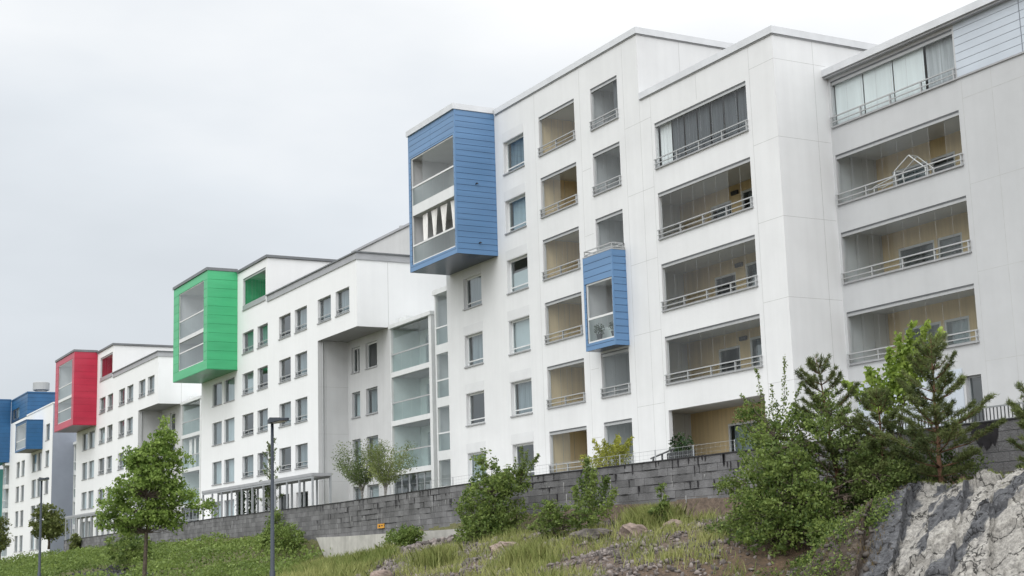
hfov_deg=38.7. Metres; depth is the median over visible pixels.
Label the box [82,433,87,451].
window
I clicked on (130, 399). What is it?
window
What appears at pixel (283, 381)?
window
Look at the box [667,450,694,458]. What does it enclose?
slatted screen
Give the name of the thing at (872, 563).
dry weeds
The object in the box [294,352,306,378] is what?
window
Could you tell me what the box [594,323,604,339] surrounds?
potted plant
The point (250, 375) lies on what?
window
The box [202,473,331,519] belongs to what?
entrance canopy
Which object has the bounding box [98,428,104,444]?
window
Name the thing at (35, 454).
window
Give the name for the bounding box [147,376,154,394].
window
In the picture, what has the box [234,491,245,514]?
climbing plant
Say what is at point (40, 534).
street lamp
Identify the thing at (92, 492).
window
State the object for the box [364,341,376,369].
window
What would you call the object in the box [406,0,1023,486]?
apartment building
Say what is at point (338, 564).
grass
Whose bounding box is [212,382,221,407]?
window
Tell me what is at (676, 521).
boulder
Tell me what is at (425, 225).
curtain
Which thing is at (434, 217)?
curtain
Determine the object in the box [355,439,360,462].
window
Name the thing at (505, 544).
boulder
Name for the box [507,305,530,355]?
window
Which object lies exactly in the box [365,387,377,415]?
window
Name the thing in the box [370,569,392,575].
boulder
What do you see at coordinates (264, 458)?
window
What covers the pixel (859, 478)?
light shrub
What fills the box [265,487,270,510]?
climbing plant
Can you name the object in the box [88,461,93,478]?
window
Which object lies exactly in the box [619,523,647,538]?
boulder
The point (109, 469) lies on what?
window
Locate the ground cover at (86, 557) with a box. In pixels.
[0,532,330,575]
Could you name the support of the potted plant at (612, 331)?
on the apartment building at (704, 226)
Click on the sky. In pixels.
(146, 146)
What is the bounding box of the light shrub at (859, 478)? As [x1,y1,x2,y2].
[806,386,915,517]
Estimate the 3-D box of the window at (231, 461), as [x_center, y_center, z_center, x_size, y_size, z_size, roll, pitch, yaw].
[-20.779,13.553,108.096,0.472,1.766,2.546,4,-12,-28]
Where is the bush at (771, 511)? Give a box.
[702,399,849,558]
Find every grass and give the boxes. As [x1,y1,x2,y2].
[257,540,404,575]
[318,502,859,575]
[402,499,698,570]
[920,465,1023,488]
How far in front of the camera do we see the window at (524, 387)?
70.02 m
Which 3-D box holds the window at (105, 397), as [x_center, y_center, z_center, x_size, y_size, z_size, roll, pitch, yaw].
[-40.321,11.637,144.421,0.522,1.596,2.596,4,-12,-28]
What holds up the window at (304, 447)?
in the apartment building at (324, 356)
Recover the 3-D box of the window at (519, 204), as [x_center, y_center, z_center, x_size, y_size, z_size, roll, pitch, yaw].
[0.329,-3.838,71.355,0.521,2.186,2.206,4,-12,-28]
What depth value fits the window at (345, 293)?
90.90 m
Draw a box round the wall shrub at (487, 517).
[451,447,534,544]
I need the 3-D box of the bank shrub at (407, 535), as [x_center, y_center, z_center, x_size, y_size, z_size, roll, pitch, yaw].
[-4.643,10.855,62.763,1.603,1.533,3.214,4,-12,-28]
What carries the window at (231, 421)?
in the apartment building at (324, 356)
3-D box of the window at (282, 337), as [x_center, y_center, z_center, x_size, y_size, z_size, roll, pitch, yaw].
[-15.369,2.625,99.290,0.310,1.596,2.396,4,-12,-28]
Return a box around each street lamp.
[37,477,48,575]
[267,417,288,575]
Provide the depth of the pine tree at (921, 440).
34.22 m
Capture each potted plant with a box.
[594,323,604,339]
[608,322,613,335]
[668,432,694,456]
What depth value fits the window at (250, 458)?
104.90 m
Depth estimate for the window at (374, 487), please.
90.19 m
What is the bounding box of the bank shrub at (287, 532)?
[266,520,306,559]
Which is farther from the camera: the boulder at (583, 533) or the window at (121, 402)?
the window at (121, 402)
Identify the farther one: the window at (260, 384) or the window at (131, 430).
the window at (131, 430)
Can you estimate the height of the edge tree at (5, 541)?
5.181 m
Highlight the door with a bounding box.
[281,494,288,508]
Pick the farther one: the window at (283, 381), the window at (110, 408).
the window at (110, 408)
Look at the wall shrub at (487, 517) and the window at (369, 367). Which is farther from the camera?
the window at (369, 367)
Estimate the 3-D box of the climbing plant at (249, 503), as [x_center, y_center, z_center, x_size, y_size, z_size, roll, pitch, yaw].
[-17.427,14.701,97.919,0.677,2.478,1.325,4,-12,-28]
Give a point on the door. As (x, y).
(285, 494)
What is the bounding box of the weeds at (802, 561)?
[754,477,911,575]
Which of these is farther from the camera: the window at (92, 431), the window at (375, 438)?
the window at (92, 431)
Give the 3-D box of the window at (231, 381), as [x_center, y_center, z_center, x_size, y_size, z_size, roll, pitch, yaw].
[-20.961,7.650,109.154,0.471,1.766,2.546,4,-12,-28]
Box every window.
[29,533,37,550]
[30,480,38,498]
[31,454,39,472]
[44,451,48,467]
[46,424,49,440]
[81,463,86,480]
[81,492,86,509]
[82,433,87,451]
[87,491,93,508]
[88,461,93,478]
[89,431,94,448]
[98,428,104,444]
[99,397,105,414]
[105,456,111,473]
[107,394,112,411]
[107,425,112,441]
[117,421,123,438]
[117,453,123,470]
[118,389,124,406]
[126,385,132,403]
[126,417,132,435]
[138,380,144,398]
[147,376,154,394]
[211,421,221,446]
[211,461,221,485]
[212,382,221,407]
[214,501,220,517]
[223,377,234,403]
[223,418,234,443]
[223,458,233,483]
[225,499,233,516]
[241,330,253,354]
[241,371,253,395]
[241,455,253,478]
[242,413,253,436]
[256,324,267,348]
[256,366,267,390]
[256,409,267,433]
[257,452,267,475]
[278,314,290,340]
[278,358,290,383]
[278,402,290,427]
[278,447,290,472]
[294,307,306,333]
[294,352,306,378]
[294,397,307,423]
[294,443,307,469]
[317,296,330,324]
[335,288,349,317]
[350,347,359,374]
[351,392,360,418]
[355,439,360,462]
[355,487,360,499]
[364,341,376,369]
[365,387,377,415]
[367,435,377,463]
[369,484,378,496]
[462,263,481,310]
[463,321,483,368]
[465,380,484,426]
[466,441,485,481]
[502,123,524,175]
[504,182,526,234]
[505,243,528,294]
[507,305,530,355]
[509,367,532,417]
[511,431,533,472]
[968,375,980,420]
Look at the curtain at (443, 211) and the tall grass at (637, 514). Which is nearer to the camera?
the tall grass at (637, 514)
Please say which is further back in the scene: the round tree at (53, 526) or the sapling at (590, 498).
the round tree at (53, 526)
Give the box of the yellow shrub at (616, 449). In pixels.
[579,434,633,467]
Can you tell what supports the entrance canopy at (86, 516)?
on the terrace
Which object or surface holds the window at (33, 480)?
in the apartment building at (34, 447)
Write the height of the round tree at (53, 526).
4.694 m
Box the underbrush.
[822,427,993,516]
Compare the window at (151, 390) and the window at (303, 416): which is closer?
the window at (303, 416)
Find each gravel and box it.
[68,564,171,575]
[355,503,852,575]
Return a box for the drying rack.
[873,155,934,191]
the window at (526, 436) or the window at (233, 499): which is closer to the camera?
the window at (526, 436)
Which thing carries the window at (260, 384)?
in the apartment building at (324, 356)
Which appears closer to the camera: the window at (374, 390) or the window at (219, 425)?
the window at (374, 390)
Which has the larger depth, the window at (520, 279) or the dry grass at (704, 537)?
the window at (520, 279)
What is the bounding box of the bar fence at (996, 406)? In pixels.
[905,402,1023,427]
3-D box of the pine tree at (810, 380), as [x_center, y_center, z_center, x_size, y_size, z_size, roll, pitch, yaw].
[8.336,3.665,37.843,2.270,4.207,2.424,-9,-12,35]
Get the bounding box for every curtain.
[423,213,427,239]
[431,208,437,235]
[440,203,447,231]
[450,200,454,226]
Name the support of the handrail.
on the terrace
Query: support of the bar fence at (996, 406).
on the retaining wall
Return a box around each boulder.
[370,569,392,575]
[489,541,515,553]
[569,528,611,542]
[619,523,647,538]
[664,519,681,526]
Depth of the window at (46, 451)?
167.37 m
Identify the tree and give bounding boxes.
[0,516,14,559]
[28,502,69,548]
[92,415,219,575]
[257,438,283,507]
[331,439,392,498]
[357,438,418,494]
[777,352,868,510]
[843,385,927,491]
[868,330,1007,482]
[1005,381,1023,468]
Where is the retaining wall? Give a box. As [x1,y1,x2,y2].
[64,418,1023,557]
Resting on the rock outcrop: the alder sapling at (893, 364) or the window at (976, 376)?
the alder sapling at (893, 364)
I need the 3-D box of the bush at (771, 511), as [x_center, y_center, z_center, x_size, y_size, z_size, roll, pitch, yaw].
[6.769,4.814,37.220,2.574,4.278,5.974,0,-10,-12]
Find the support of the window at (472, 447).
in the apartment building at (704, 226)
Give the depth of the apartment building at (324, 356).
95.70 m
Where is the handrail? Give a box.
[650,448,674,460]
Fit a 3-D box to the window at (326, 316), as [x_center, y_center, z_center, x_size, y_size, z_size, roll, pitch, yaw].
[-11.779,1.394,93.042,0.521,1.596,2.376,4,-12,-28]
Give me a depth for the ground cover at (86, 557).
80.01 m
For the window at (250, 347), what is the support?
in the apartment building at (324, 356)
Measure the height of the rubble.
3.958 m
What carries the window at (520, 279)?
in the apartment building at (704, 226)
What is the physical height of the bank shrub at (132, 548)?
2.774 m
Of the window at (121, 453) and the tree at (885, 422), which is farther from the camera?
the window at (121, 453)
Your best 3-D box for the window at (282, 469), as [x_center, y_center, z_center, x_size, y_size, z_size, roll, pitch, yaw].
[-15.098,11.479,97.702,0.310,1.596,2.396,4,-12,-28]
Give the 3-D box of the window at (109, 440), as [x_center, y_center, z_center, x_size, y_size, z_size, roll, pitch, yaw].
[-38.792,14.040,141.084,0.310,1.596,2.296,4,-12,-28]
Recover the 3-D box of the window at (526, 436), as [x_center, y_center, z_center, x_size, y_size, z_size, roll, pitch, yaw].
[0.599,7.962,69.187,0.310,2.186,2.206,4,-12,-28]
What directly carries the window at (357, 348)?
in the apartment building at (324, 356)
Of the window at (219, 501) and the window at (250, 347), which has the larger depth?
the window at (219, 501)
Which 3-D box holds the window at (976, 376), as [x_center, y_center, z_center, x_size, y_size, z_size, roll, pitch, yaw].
[15.359,3.963,47.965,0.070,2.196,0.696,4,-12,-28]
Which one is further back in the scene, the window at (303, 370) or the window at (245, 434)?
the window at (245, 434)
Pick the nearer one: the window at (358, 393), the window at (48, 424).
the window at (358, 393)
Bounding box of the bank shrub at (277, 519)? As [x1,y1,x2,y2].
[255,507,283,550]
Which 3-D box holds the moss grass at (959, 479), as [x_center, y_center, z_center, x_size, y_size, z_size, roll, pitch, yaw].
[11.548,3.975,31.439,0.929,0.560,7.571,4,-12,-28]
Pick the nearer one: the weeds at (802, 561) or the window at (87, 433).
the weeds at (802, 561)
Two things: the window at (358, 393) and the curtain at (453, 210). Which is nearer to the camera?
the curtain at (453, 210)
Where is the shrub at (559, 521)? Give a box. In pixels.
[526,498,600,538]
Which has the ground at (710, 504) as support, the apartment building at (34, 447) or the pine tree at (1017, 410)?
the apartment building at (34, 447)
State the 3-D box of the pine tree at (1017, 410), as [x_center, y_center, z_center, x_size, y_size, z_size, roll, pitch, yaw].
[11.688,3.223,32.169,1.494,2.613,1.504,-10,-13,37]
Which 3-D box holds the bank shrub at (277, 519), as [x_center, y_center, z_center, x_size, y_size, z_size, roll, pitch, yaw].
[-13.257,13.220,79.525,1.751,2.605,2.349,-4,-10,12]
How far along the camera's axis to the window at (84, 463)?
150.45 m
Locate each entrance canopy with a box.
[65,510,133,539]
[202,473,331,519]
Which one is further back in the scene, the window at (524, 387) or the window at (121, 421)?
the window at (121, 421)
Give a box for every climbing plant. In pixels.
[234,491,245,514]
[248,490,256,513]
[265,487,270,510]
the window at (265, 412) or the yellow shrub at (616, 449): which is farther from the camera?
the window at (265, 412)
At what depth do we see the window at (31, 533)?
172.28 m
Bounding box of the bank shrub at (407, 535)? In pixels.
[378,523,426,547]
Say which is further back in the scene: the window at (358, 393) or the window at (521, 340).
the window at (358, 393)
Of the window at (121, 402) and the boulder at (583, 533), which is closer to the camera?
the boulder at (583, 533)
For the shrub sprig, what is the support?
on the ground at (710, 504)
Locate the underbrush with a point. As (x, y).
(853, 500)
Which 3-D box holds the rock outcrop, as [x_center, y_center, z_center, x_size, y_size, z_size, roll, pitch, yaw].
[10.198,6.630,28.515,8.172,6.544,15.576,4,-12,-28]
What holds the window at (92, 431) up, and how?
in the apartment building at (112, 400)
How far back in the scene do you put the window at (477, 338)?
74.68 m
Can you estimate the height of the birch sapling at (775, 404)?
4.820 m
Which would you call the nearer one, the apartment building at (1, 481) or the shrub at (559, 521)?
the shrub at (559, 521)
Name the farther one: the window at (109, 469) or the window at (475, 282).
the window at (109, 469)
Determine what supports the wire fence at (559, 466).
on the retaining wall
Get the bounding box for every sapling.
[567,455,618,525]
[739,356,803,444]
[840,319,946,468]
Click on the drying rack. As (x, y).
(930, 167)
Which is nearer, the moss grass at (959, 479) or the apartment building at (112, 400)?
the moss grass at (959, 479)
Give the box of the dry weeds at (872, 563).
[775,483,906,575]
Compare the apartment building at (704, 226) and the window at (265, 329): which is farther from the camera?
the window at (265, 329)
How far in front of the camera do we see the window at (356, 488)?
92.35 m
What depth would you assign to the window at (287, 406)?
98.81 m
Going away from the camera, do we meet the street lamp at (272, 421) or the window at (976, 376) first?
the street lamp at (272, 421)
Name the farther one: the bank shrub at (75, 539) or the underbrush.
the bank shrub at (75, 539)
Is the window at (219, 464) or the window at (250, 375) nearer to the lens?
the window at (250, 375)
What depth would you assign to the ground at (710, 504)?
39.78 m
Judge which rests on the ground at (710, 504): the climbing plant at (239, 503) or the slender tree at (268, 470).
the slender tree at (268, 470)
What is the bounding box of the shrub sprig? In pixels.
[512,445,540,520]
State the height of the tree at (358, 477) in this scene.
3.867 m
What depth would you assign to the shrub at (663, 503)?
44.43 m
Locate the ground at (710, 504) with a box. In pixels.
[4,471,1013,575]
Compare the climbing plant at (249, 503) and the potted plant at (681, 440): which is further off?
the climbing plant at (249, 503)
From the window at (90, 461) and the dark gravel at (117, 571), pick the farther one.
the window at (90, 461)
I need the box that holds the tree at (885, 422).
[843,385,927,491]
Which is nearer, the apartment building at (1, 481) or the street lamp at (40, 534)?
the street lamp at (40, 534)
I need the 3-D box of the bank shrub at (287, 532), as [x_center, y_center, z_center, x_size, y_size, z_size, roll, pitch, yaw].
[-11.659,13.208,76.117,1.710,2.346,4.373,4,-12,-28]
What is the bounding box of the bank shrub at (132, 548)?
[103,529,153,570]
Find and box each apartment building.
[0,382,76,561]
[0,469,4,551]
[54,343,201,537]
[173,223,445,519]
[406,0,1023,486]
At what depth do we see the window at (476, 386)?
74.10 m
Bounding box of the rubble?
[780,481,917,575]
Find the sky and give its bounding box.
[0,0,976,468]
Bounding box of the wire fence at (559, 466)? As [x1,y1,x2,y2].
[355,439,735,497]
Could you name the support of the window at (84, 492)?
in the apartment building at (112, 400)
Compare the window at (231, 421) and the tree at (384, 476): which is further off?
the window at (231, 421)
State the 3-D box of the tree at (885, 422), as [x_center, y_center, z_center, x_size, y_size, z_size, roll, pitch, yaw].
[9.139,3.875,36.083,1.924,3.080,2.589,-1,-10,-3]
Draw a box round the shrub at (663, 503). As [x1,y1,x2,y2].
[647,482,671,521]
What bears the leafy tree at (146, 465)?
on the ground at (710, 504)
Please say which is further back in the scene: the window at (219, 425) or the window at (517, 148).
the window at (219, 425)
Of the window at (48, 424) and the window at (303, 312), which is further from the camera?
the window at (48, 424)
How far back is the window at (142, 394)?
132.21 m
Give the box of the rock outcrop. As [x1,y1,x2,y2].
[765,468,1023,575]
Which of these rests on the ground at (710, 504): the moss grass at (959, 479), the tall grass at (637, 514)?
the tall grass at (637, 514)
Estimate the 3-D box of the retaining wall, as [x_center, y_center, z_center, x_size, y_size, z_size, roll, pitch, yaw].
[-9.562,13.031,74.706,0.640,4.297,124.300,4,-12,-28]
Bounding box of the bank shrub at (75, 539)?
[67,533,81,549]
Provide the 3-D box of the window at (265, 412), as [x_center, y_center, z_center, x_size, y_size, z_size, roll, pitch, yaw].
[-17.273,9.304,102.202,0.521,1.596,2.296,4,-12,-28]

